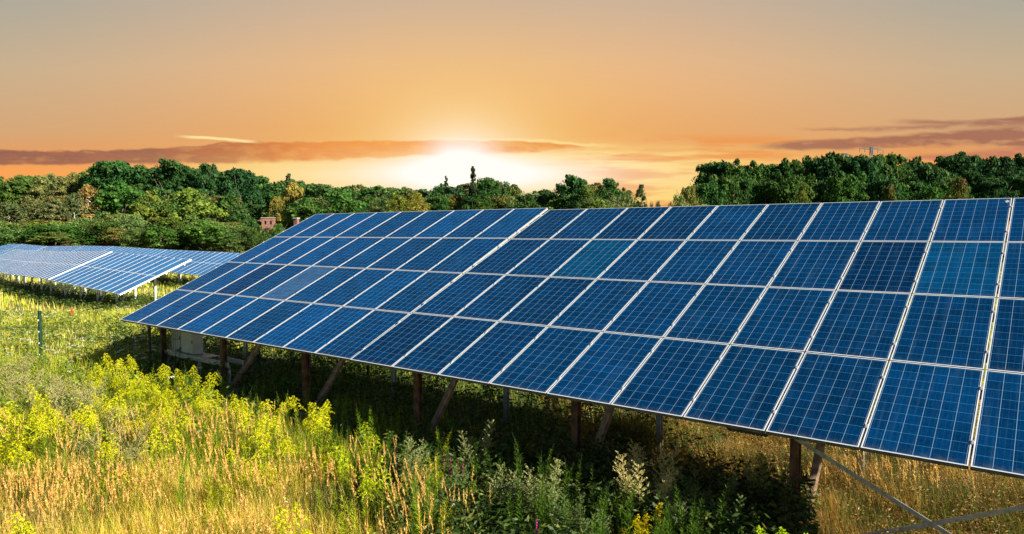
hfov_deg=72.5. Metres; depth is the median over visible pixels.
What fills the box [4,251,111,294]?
solar table
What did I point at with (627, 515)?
tall weed
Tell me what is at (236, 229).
willow bush
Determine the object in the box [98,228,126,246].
broadleaf tree
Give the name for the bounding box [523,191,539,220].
broadleaf tree
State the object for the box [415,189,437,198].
broadleaf tree
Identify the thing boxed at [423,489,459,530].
tall weed
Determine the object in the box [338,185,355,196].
broadleaf tree
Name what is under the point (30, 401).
mugwort plant
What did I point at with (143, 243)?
willow bush
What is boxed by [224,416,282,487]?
goldenrod plant
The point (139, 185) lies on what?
broadleaf tree
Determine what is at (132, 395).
goldenrod plant
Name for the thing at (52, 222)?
willow bush
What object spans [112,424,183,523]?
goldenrod plant
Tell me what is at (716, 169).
broadleaf tree
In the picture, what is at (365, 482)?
goldenrod plant
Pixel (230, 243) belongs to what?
willow bush
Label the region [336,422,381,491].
goldenrod plant
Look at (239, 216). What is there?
broadleaf tree
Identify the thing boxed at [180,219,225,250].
broadleaf tree
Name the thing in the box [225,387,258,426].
tall weed
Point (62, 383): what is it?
mugwort plant
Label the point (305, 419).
goldenrod plant
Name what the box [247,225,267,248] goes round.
willow bush
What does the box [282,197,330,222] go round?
broadleaf tree
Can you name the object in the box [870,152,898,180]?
broadleaf tree
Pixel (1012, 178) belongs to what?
broadleaf tree
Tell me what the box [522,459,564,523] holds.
mugwort plant
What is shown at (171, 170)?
broadleaf tree
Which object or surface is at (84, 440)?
mugwort plant
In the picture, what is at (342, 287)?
solar table
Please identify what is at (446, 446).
tall weed
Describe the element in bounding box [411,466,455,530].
tall weed
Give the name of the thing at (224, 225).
willow bush
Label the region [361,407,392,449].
tall weed
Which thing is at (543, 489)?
tall weed
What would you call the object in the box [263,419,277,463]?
tall weed
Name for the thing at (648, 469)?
tall weed
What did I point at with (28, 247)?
solar table
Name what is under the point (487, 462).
tall weed
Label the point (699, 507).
tall weed
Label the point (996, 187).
broadleaf tree
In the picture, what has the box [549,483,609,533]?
tall weed
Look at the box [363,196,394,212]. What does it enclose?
willow bush
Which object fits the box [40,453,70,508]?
tall weed
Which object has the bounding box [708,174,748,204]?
broadleaf tree
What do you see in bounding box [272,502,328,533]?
goldenrod plant
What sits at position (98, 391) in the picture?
mugwort plant
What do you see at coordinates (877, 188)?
broadleaf tree
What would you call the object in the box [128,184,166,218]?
broadleaf tree
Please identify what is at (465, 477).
mugwort plant
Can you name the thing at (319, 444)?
tall weed
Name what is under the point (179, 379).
goldenrod plant
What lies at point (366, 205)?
broadleaf tree
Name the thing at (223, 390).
tall weed
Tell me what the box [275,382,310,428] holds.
tall weed
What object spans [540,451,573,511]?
tall weed
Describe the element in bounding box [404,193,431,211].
broadleaf tree
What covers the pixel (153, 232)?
broadleaf tree
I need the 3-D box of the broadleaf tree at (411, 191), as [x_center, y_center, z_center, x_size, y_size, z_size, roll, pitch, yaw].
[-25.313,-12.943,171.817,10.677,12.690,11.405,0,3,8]
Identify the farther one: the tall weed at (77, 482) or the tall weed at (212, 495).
the tall weed at (77, 482)
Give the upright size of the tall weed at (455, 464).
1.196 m
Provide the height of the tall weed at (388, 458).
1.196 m
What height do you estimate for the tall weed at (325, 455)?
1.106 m
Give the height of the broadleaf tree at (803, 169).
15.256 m
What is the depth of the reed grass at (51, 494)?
8.59 m
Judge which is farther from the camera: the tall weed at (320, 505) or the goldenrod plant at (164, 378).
the goldenrod plant at (164, 378)
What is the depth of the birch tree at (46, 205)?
138.41 m
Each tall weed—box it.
[3,395,11,412]
[3,434,40,484]
[9,378,40,407]
[13,442,56,523]
[17,420,60,476]
[24,381,50,414]
[25,443,73,519]
[28,358,46,387]
[30,424,69,479]
[32,407,66,442]
[40,429,96,506]
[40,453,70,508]
[48,460,108,533]
[49,439,77,464]
[55,454,101,520]
[65,381,99,411]
[103,420,150,468]
[104,461,157,533]
[121,445,163,501]
[127,365,156,409]
[148,405,196,456]
[157,452,190,529]
[166,368,176,399]
[169,368,194,402]
[174,383,188,424]
[180,369,211,402]
[182,369,195,409]
[183,365,209,401]
[202,459,249,531]
[211,412,241,475]
[214,459,264,531]
[218,372,233,408]
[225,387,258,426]
[226,396,252,460]
[232,377,264,420]
[233,409,264,441]
[238,376,265,419]
[250,395,262,422]
[254,404,286,448]
[255,465,297,514]
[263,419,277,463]
[273,450,313,494]
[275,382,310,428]
[293,410,326,472]
[295,419,339,493]
[296,423,336,491]
[301,423,339,490]
[311,423,343,455]
[312,389,348,444]
[315,475,359,532]
[317,422,340,483]
[326,424,355,455]
[337,398,364,439]
[337,489,386,533]
[338,421,365,477]
[338,483,360,533]
[339,435,382,506]
[346,415,376,465]
[347,429,377,499]
[356,406,393,463]
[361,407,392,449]
[374,407,400,440]
[378,426,408,489]
[378,458,420,514]
[380,427,394,486]
[389,471,433,530]
[398,434,413,486]
[408,492,455,533]
[409,449,448,484]
[409,468,443,501]
[409,470,450,533]
[411,448,441,486]
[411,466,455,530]
[413,418,431,455]
[420,485,458,526]
[421,443,462,493]
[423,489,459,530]
[425,447,476,520]
[435,420,474,462]
[435,428,451,477]
[439,437,480,506]
[440,417,456,455]
[472,428,507,474]
[483,444,521,490]
[505,467,552,533]
[512,433,558,509]
[522,470,552,523]
[527,473,562,531]
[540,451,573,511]
[545,454,583,529]
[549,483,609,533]
[561,443,593,486]
[564,468,610,532]
[610,480,637,533]
[625,459,659,486]
[635,483,674,530]
[648,503,670,533]
[655,499,700,533]
[658,496,702,533]
[664,493,709,533]
[673,480,728,533]
[683,480,725,533]
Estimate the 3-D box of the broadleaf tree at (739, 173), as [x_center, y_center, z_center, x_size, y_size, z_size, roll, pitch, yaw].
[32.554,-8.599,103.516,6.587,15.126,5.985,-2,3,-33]
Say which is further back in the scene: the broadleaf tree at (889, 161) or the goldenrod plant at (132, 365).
the broadleaf tree at (889, 161)
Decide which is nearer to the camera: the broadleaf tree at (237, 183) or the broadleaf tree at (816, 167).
the broadleaf tree at (816, 167)
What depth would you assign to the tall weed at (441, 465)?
9.38 m
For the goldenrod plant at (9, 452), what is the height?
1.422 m
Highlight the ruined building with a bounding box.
[261,217,275,232]
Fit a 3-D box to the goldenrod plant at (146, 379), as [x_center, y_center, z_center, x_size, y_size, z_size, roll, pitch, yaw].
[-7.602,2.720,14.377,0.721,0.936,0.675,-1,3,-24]
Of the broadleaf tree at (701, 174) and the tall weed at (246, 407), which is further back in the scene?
the broadleaf tree at (701, 174)
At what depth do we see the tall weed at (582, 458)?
9.71 m
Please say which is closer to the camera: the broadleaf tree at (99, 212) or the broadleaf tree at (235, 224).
the broadleaf tree at (235, 224)
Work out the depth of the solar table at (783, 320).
10.13 m
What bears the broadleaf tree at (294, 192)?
on the ground at (406, 373)
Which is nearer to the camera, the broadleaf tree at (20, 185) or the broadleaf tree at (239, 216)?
the broadleaf tree at (239, 216)
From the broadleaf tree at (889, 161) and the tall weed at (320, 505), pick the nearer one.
the tall weed at (320, 505)
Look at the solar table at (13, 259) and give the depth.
60.34 m
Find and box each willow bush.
[0,222,39,241]
[0,226,28,244]
[40,221,71,225]
[63,217,92,240]
[80,211,130,240]
[102,228,149,246]
[111,213,146,245]
[117,225,159,248]
[145,220,173,234]
[158,230,190,249]
[182,215,217,248]
[205,229,248,252]
[206,221,232,251]
[224,225,259,252]
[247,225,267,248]
[255,227,274,245]
[271,223,286,236]
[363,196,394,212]
[504,195,526,233]
[593,199,617,207]
[607,193,630,207]
[671,192,688,206]
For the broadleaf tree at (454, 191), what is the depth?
163.91 m
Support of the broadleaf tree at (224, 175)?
on the ground at (406, 373)
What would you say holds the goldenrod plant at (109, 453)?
on the ground at (406, 373)
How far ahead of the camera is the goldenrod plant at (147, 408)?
12.42 m
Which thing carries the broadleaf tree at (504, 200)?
on the ground at (406, 373)
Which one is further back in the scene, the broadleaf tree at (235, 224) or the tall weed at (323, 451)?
the broadleaf tree at (235, 224)
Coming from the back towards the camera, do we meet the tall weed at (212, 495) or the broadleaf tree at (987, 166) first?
the broadleaf tree at (987, 166)
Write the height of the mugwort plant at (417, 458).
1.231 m
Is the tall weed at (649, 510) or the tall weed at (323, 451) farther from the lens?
the tall weed at (323, 451)
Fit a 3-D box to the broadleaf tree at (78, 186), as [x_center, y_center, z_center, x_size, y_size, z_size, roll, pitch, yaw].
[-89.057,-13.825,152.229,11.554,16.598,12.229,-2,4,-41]
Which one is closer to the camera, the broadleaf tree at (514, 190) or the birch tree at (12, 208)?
the birch tree at (12, 208)
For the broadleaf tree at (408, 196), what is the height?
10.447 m
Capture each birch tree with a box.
[0,201,26,222]
[0,210,9,222]
[14,195,34,221]
[19,199,48,221]
[25,175,56,213]
[36,198,71,221]
[39,173,59,219]
[39,199,63,218]
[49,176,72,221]
[60,193,89,223]
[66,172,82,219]
[71,184,105,219]
[633,184,647,207]
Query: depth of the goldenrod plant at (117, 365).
15.55 m
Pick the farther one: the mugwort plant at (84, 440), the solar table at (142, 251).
the solar table at (142, 251)
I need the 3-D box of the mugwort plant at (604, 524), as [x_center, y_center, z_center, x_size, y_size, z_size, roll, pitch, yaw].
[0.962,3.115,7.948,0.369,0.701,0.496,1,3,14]
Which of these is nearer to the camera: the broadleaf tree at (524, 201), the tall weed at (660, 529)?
the tall weed at (660, 529)
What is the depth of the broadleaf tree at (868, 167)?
102.98 m
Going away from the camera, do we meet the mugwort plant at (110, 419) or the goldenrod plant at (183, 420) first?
the goldenrod plant at (183, 420)
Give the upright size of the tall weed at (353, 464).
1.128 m
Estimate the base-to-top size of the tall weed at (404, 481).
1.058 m
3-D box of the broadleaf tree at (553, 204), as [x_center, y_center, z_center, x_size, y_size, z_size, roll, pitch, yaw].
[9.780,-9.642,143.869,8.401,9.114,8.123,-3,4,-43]
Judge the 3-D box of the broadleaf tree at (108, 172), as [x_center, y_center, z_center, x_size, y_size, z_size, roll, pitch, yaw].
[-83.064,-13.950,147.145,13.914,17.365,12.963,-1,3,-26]
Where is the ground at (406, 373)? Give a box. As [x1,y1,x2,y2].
[0,237,1023,533]
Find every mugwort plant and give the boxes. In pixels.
[0,352,35,384]
[0,373,27,403]
[6,368,46,396]
[8,354,27,379]
[8,378,38,418]
[18,375,80,412]
[31,386,97,434]
[37,374,75,398]
[46,376,106,415]
[49,374,76,405]
[66,419,102,476]
[78,421,151,492]
[103,405,138,442]
[395,437,427,493]
[401,468,468,510]
[445,463,468,517]
[457,419,494,481]
[480,487,517,520]
[486,464,536,517]
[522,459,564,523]
[549,483,585,533]
[579,508,613,533]
[605,481,641,514]
[612,438,683,520]
[665,484,700,533]
[677,467,739,520]
[708,495,745,533]
[743,450,804,511]
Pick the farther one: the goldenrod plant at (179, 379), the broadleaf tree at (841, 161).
the broadleaf tree at (841, 161)
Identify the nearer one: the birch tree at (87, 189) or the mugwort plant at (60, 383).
the mugwort plant at (60, 383)
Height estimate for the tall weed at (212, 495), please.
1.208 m
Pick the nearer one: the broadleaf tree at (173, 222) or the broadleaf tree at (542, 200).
the broadleaf tree at (173, 222)
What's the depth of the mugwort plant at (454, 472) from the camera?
8.99 m
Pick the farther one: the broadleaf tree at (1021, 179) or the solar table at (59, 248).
the broadleaf tree at (1021, 179)
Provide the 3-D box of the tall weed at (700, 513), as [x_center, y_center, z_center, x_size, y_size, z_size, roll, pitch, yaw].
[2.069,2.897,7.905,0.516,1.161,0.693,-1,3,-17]
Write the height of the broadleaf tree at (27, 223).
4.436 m
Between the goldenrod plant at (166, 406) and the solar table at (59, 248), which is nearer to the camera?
the goldenrod plant at (166, 406)
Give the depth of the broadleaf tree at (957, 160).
135.95 m
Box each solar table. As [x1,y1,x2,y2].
[0,244,21,252]
[0,244,45,254]
[0,249,56,284]
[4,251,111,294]
[39,246,82,250]
[49,252,190,306]
[73,246,112,250]
[104,246,164,255]
[120,208,547,417]
[154,250,221,282]
[180,252,241,279]
[350,198,1023,533]
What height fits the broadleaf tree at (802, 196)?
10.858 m
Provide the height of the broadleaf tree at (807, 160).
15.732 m
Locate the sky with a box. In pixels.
[0,0,1023,231]
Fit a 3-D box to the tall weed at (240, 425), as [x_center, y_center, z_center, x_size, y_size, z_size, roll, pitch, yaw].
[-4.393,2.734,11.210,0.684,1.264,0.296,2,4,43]
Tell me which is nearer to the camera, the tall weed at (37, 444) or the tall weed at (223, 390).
the tall weed at (37, 444)
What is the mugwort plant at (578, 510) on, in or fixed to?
on the ground at (406, 373)
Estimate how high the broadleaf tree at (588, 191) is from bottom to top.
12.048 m
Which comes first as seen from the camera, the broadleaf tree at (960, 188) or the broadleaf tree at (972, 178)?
the broadleaf tree at (960, 188)
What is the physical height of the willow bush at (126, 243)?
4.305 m
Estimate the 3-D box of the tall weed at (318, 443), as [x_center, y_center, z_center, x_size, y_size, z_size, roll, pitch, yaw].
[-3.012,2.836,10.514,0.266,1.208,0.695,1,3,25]
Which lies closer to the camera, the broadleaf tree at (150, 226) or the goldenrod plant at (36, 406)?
the goldenrod plant at (36, 406)
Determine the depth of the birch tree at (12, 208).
132.40 m
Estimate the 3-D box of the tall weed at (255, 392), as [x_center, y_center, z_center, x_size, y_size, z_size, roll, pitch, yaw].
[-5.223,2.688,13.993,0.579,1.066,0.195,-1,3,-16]
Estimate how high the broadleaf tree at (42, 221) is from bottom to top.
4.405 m
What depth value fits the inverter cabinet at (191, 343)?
17.91 m
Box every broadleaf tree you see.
[0,175,44,222]
[0,176,20,218]
[0,226,42,244]
[13,222,53,240]
[14,175,49,196]
[15,224,71,245]
[27,231,83,245]
[30,219,66,225]
[42,225,90,244]
[44,195,73,221]
[56,198,96,220]
[57,171,88,195]
[60,230,107,245]
[72,164,121,203]
[72,202,104,218]
[79,160,152,200]
[82,222,120,245]
[92,181,150,215]
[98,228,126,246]
[115,183,142,213]
[121,175,166,218]
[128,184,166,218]
[129,189,166,220]
[132,224,175,248]
[134,158,199,203]
[134,226,186,249]
[139,167,172,195]
[148,217,185,228]
[155,186,212,219]
[156,195,182,217]
[159,187,229,224]
[171,227,206,250]
[179,188,221,218]
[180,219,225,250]
[183,169,202,187]
[190,162,223,197]
[190,227,238,251]
[195,195,241,222]
[210,222,250,232]
[216,194,249,221]
[217,166,266,205]
[219,171,245,212]
[224,209,258,229]
[236,203,266,238]
[241,175,276,220]
[255,205,285,231]
[257,180,285,215]
[267,196,285,228]
[277,183,314,212]
[281,217,293,229]
[282,181,306,216]
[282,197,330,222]
[283,179,304,192]
[291,196,327,224]
[294,184,351,206]
[308,190,362,217]
[317,188,362,213]
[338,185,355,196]
[350,184,368,200]
[352,199,370,212]
[356,185,383,212]
[360,196,374,212]
[375,186,409,210]
[378,193,402,209]
[380,193,412,211]
[395,192,432,211]
[399,189,421,197]
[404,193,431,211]
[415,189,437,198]
[425,195,452,210]
[429,183,444,196]
[440,186,469,206]
[446,195,464,210]
[456,182,478,196]
[457,196,490,209]
[471,194,496,209]
[473,177,509,204]
[485,196,508,208]
[498,181,512,199]
[500,184,524,199]
[507,195,542,228]
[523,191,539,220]
[534,195,557,212]
[538,189,555,195]
[543,183,570,207]
[543,199,570,213]
[548,174,594,208]
[560,193,590,208]
[576,184,604,208]
[589,182,610,199]
[595,181,622,203]
[602,178,616,196]
[618,187,638,207]
[676,186,707,205]
[690,161,715,186]
[691,179,732,205]
[694,159,736,196]
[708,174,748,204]
[714,158,752,204]
[724,178,762,204]
[729,179,767,203]
[743,165,765,200]
[747,160,773,183]
[753,180,779,203]
[758,163,777,180]
[758,172,799,204]
[768,171,813,203]
[772,163,801,184]
[780,158,812,181]
[791,173,822,202]
[793,182,808,203]
[802,155,818,172]
[806,151,845,182]
[810,180,841,202]
[816,171,859,202]
[823,153,856,194]
[828,172,869,202]
[845,153,885,186]
[853,182,868,197]
[862,175,904,202]
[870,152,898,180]
[877,155,906,179]
[882,184,897,200]
[888,152,916,184]
[898,182,916,200]
[901,180,931,197]
[902,156,922,184]
[905,161,952,193]
[908,183,943,249]
[928,156,958,170]
[932,181,953,229]
[934,151,984,196]
[934,168,965,198]
[942,176,968,205]
[958,170,989,197]
[962,186,974,198]
[963,154,986,172]
[971,177,1006,198]
[973,155,1008,183]
[974,179,1018,208]
[976,156,1023,195]
[998,179,1023,223]
[1006,172,1023,218]
[1008,153,1023,183]
[1015,176,1023,197]
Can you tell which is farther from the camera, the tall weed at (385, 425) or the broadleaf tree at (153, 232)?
the broadleaf tree at (153, 232)
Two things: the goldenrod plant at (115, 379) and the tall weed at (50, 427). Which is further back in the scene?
the goldenrod plant at (115, 379)
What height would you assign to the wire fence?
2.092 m
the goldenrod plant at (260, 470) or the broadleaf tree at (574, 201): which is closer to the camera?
the goldenrod plant at (260, 470)
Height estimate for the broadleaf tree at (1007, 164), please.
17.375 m
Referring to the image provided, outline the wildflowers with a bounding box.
[2,303,599,531]
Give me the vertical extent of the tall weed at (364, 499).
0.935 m
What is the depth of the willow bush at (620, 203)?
142.83 m
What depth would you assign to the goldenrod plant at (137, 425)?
11.43 m
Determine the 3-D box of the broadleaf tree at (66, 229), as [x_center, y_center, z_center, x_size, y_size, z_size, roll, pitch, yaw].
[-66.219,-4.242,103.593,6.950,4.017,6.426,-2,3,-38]
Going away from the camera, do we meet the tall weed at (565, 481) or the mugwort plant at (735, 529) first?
the mugwort plant at (735, 529)
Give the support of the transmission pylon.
on the ground at (406, 373)
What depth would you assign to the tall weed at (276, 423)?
11.76 m
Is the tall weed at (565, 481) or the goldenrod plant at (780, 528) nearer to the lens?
the goldenrod plant at (780, 528)
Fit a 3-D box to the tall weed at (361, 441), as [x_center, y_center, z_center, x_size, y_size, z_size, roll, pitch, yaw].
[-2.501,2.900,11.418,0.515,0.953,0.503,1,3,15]
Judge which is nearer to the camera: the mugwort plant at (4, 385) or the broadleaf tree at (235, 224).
the mugwort plant at (4, 385)
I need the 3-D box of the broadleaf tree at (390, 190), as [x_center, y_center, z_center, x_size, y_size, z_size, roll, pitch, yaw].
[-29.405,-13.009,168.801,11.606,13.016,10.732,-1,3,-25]
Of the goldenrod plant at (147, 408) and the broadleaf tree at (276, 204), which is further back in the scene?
the broadleaf tree at (276, 204)
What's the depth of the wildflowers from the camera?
21.36 m
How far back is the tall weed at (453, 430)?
10.98 m
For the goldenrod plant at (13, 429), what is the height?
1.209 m
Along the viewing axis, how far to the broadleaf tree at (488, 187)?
147.99 m
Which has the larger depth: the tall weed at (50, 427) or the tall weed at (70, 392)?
the tall weed at (70, 392)
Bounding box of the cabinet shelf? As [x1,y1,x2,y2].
[164,349,243,383]
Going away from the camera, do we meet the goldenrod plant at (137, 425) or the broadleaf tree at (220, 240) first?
the goldenrod plant at (137, 425)
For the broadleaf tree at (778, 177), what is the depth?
98.50 m
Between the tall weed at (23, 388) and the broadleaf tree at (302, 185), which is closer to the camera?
the tall weed at (23, 388)
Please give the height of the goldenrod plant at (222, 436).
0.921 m
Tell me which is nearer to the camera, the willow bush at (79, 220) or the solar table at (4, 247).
the solar table at (4, 247)
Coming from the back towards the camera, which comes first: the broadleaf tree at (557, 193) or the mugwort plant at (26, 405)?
the broadleaf tree at (557, 193)
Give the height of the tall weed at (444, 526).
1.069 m
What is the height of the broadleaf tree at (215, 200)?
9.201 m
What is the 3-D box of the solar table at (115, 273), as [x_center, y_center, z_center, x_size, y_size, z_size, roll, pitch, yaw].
[-23.182,0.929,40.823,12.426,3.362,3.640,2,4,42]
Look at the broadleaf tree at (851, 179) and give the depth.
92.57 m
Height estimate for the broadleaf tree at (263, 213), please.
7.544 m
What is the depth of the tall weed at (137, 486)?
8.52 m
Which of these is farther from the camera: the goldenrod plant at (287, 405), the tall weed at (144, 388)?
the tall weed at (144, 388)
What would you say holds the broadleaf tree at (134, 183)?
on the ground at (406, 373)
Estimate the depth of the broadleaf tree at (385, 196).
148.68 m
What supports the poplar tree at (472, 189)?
on the ground at (406, 373)
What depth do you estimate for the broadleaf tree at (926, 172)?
101.06 m
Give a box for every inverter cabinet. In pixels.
[171,330,181,349]
[181,332,202,353]
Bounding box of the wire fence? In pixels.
[0,310,369,378]
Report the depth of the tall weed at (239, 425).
11.27 m
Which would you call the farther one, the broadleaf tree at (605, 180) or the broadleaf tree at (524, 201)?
the broadleaf tree at (605, 180)
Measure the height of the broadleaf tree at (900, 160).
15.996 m
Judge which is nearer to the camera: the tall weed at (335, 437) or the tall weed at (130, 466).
the tall weed at (130, 466)
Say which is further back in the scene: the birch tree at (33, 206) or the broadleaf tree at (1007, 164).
the broadleaf tree at (1007, 164)
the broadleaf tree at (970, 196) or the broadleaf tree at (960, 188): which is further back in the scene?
the broadleaf tree at (970, 196)
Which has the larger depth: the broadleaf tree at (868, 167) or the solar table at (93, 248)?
the broadleaf tree at (868, 167)
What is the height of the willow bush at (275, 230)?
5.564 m
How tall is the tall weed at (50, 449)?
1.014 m
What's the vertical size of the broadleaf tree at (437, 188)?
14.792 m
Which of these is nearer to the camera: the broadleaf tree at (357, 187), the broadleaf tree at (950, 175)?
the broadleaf tree at (950, 175)
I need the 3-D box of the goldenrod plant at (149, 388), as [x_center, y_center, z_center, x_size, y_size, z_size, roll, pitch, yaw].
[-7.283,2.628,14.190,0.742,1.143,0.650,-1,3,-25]
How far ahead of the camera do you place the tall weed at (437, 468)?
9.35 m
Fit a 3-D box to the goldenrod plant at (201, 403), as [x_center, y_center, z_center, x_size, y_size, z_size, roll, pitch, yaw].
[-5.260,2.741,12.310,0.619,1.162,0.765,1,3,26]
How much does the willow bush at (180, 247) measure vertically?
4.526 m
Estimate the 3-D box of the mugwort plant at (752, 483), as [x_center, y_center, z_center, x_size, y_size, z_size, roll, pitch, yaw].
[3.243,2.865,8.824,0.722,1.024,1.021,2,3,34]
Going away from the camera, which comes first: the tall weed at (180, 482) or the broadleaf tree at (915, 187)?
the tall weed at (180, 482)
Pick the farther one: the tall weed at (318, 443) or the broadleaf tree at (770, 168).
the broadleaf tree at (770, 168)
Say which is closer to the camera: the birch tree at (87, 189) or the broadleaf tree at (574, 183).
the birch tree at (87, 189)
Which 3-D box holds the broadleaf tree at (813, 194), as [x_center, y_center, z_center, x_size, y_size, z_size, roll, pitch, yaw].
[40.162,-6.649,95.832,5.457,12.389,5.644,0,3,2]
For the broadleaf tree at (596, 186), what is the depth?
171.99 m
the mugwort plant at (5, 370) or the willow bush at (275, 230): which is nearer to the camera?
the mugwort plant at (5, 370)
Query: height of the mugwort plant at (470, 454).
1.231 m
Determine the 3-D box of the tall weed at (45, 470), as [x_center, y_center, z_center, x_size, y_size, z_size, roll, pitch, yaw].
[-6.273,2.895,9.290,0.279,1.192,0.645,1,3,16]
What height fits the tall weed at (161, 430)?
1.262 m
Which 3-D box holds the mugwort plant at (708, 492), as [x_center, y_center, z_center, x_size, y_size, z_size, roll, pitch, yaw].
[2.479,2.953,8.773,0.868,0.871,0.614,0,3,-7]
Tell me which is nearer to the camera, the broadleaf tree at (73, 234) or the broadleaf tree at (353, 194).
the broadleaf tree at (73, 234)
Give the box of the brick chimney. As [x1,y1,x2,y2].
[293,218,299,224]
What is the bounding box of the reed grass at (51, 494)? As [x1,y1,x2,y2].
[0,396,981,533]
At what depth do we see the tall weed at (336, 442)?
11.40 m
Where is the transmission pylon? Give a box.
[859,146,882,157]
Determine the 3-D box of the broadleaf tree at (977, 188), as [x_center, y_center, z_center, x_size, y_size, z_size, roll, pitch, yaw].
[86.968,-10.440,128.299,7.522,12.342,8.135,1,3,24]
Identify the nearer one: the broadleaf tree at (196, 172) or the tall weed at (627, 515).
the tall weed at (627, 515)
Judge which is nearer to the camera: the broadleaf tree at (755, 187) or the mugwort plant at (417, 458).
the mugwort plant at (417, 458)
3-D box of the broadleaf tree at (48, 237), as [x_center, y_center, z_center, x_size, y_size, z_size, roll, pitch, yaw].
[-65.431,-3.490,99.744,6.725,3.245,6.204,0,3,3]
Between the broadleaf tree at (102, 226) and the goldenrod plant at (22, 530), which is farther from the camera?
the broadleaf tree at (102, 226)
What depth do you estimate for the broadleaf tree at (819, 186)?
94.66 m
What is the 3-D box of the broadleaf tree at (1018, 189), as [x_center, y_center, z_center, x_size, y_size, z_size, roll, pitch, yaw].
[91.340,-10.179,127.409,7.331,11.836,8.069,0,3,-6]
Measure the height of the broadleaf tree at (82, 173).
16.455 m
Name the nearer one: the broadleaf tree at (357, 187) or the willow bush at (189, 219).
the willow bush at (189, 219)
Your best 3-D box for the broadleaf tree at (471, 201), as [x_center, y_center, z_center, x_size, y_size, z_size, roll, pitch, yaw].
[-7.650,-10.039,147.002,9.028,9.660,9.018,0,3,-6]
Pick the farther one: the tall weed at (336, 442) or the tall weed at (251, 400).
the tall weed at (251, 400)
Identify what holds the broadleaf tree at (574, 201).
on the ground at (406, 373)
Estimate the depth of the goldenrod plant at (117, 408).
11.26 m
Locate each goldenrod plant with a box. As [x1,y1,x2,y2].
[0,400,52,446]
[0,414,36,471]
[0,423,32,514]
[7,511,37,533]
[19,413,64,482]
[26,383,51,450]
[27,409,90,469]
[48,409,99,464]
[70,388,126,444]
[71,407,98,457]
[75,360,121,411]
[91,387,132,420]
[92,433,123,517]
[93,363,131,404]
[93,415,145,463]
[94,353,126,386]
[100,376,149,416]
[111,354,138,394]
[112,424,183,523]
[116,397,156,426]
[122,374,160,403]
[123,403,174,439]
[133,371,169,416]
[146,388,165,440]
[146,409,193,470]
[154,366,171,395]
[157,375,205,443]
[159,364,197,402]
[161,407,220,470]
[167,384,205,421]
[195,390,238,421]
[199,399,231,438]
[201,425,253,470]
[203,372,217,412]
[208,399,253,438]
[218,434,277,513]
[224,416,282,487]
[229,394,280,442]
[230,410,286,486]
[259,397,297,428]
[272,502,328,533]
[276,434,331,495]
[287,395,334,452]
[308,402,330,463]
[330,446,391,533]
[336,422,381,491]
[619,502,664,533]
[754,525,807,533]
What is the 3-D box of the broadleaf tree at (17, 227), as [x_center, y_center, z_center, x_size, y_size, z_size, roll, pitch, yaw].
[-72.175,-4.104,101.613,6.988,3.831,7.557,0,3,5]
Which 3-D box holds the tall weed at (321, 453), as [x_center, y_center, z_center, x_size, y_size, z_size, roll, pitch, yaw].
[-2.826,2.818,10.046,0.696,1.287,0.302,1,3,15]
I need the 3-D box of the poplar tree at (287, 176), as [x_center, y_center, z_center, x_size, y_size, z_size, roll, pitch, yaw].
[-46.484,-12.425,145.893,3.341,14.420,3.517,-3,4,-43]
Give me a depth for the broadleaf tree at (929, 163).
140.81 m
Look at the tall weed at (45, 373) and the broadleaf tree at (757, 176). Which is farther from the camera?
the broadleaf tree at (757, 176)
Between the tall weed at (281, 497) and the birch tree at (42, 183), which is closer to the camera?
the tall weed at (281, 497)
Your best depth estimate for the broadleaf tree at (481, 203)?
145.82 m
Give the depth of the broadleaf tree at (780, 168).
105.21 m
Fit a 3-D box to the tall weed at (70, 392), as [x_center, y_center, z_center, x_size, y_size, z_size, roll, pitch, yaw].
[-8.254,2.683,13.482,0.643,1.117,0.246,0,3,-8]
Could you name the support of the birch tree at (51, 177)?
on the ground at (406, 373)
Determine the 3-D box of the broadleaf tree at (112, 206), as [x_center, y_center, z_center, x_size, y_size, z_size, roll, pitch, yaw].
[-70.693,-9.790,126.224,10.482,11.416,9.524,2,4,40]
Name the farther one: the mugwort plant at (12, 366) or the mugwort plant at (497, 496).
the mugwort plant at (12, 366)
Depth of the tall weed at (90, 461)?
9.60 m
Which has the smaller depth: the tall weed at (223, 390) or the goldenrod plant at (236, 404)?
the goldenrod plant at (236, 404)
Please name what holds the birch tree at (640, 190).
on the ground at (406, 373)
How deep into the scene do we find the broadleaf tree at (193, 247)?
101.58 m
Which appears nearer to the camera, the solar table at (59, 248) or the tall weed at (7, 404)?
the tall weed at (7, 404)
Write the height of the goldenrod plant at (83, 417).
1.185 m
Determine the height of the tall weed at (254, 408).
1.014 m
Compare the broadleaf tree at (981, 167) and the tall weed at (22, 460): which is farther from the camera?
the broadleaf tree at (981, 167)
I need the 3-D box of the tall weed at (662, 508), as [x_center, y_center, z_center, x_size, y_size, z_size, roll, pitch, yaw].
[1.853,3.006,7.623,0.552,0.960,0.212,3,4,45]
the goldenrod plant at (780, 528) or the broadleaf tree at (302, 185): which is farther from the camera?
the broadleaf tree at (302, 185)
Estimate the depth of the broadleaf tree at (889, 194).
87.40 m
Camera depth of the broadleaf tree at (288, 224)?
120.84 m
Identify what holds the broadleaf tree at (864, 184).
on the ground at (406, 373)
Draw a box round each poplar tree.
[285,173,293,203]
[444,176,448,191]
[468,166,476,197]
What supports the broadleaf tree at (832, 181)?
on the ground at (406, 373)

